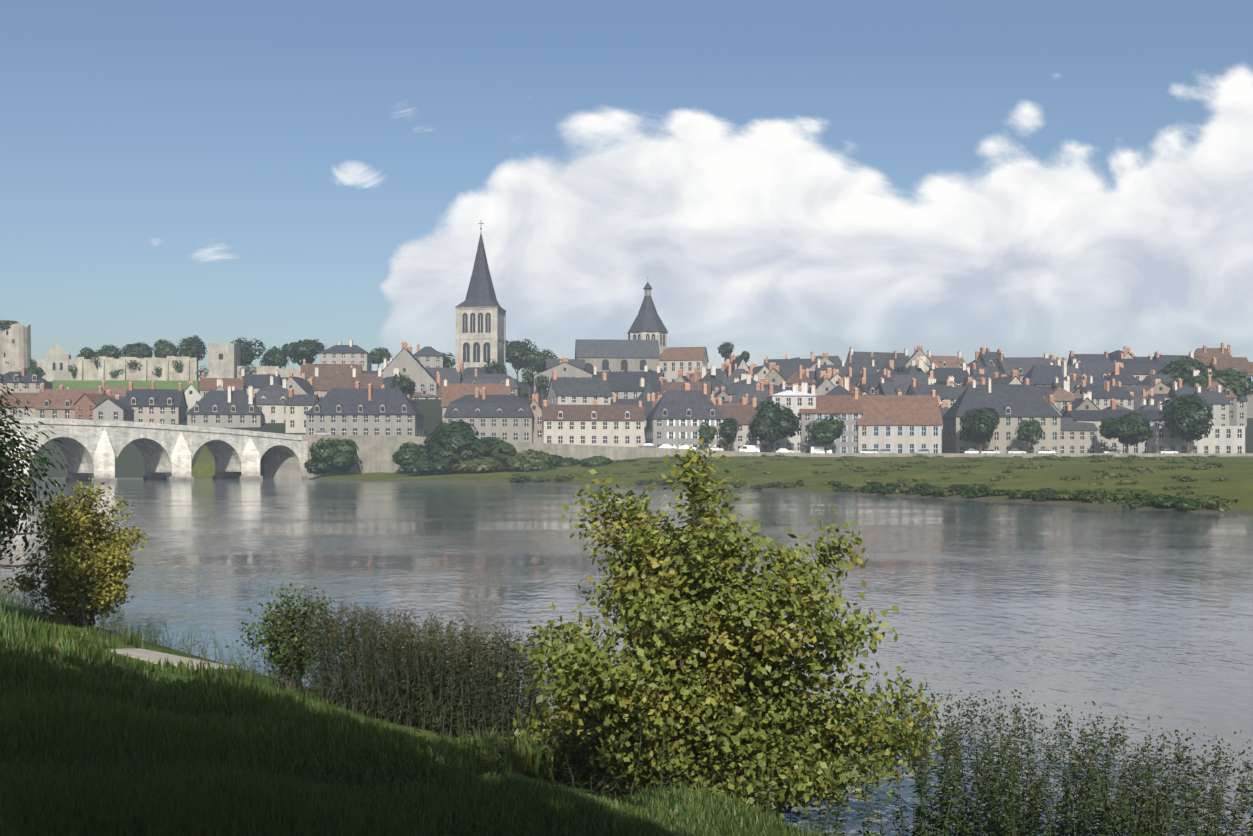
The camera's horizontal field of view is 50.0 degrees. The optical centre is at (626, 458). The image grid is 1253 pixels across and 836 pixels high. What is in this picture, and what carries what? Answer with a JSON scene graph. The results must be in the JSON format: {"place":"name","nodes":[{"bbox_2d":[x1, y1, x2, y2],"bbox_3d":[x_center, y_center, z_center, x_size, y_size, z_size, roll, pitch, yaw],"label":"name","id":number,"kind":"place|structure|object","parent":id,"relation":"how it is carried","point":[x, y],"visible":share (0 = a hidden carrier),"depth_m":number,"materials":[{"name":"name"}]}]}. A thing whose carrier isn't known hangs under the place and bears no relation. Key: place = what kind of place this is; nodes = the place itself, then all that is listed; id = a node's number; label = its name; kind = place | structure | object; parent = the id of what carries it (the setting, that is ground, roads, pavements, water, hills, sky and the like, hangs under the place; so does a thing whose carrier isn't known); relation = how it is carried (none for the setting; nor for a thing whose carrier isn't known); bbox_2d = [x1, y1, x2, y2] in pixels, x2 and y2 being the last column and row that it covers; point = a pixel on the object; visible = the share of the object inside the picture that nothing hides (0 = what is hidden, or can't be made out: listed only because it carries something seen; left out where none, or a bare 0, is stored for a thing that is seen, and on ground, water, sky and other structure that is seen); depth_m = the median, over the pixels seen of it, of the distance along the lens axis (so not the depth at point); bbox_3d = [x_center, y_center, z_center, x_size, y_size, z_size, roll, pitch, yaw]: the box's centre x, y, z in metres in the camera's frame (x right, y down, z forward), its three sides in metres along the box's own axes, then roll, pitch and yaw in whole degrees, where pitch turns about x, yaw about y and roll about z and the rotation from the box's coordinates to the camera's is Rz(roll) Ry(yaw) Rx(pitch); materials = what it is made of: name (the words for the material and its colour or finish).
{"place":"outdoors","nodes":[
{"label":"outdoors","id":0,"kind":"place"},
{"bbox_2d":[53,380,197,390],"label":"castle lawn","id":1,"kind":"structure","parent":0,"point":[83,384],"depth_m":416.07,"materials":[{"name":"green plant"}]},
{"bbox_2d":[0,478,1252,835],"bbox_3d":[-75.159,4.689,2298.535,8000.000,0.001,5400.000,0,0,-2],"label":"water","id":2,"kind":"structure","parent":0,"point":[1140,616],"depth_m":51.01,"materials":[{"name":"grey liquid"}]},
{"bbox_2d":[0,381,1252,835],"bbox_3d":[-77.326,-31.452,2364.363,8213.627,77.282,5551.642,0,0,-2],"label":"ground","id":3,"kind":"structure","parent":0,"point":[1236,471],"depth_m":219.41,"materials":[{"name":"green plant"}]},
{"bbox_2d":[0,417,307,483],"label":"bridge","id":4,"kind":"structure","parent":3,"relation":"on","point":[87,447],"depth_m":285.37,"materials":[{"name":"stone"}]},
{"bbox_2d":[111,648,241,671],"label":"path","id":5,"kind":"structure","parent":3,"relation":"on","point":[146,655],"depth_m":26.73,"materials":[{"name":"beige gravel"}]},
{"bbox_2d":[0,601,886,835],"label":"grass","id":6,"kind":"structure","parent":3,"relation":"on","point":[224,789],"depth_m":11.41,"materials":[{"name":"green plant"}]},
{"bbox_2d":[0,353,1252,835],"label":"foliage","id":7,"kind":"object","parent":3,"relation":"on","point":[670,697],"depth_m":15.46,"materials":[{"name":"green plant"}]},
{"bbox_2d":[0,320,1252,510],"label":"foliage","id":8,"kind":"object","parent":3,"relation":"on","point":[451,447],"depth_m":314.87,"materials":[{"name":"green plant"}]},
{"bbox_2d":[0,223,1252,478],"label":"town","id":9,"kind":"object","parent":3,"relation":"on","point":[872,399],"visible":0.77,"depth_m":349.33,"materials":[{"name":"beige stone"}]},
{"bbox_2d":[313,431,1177,452],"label":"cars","id":10,"kind":"object","parent":9,"relation":"on","point":[750,448],"visible":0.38,"depth_m":320.04,"materials":[{"name":"paint"}]},
{"bbox_2d":[0,0,1252,381],"label":"sky","id":11,"kind":"structure","parent":0,"point":[792,178],"materials":[{"name":"blue"}]}
]}

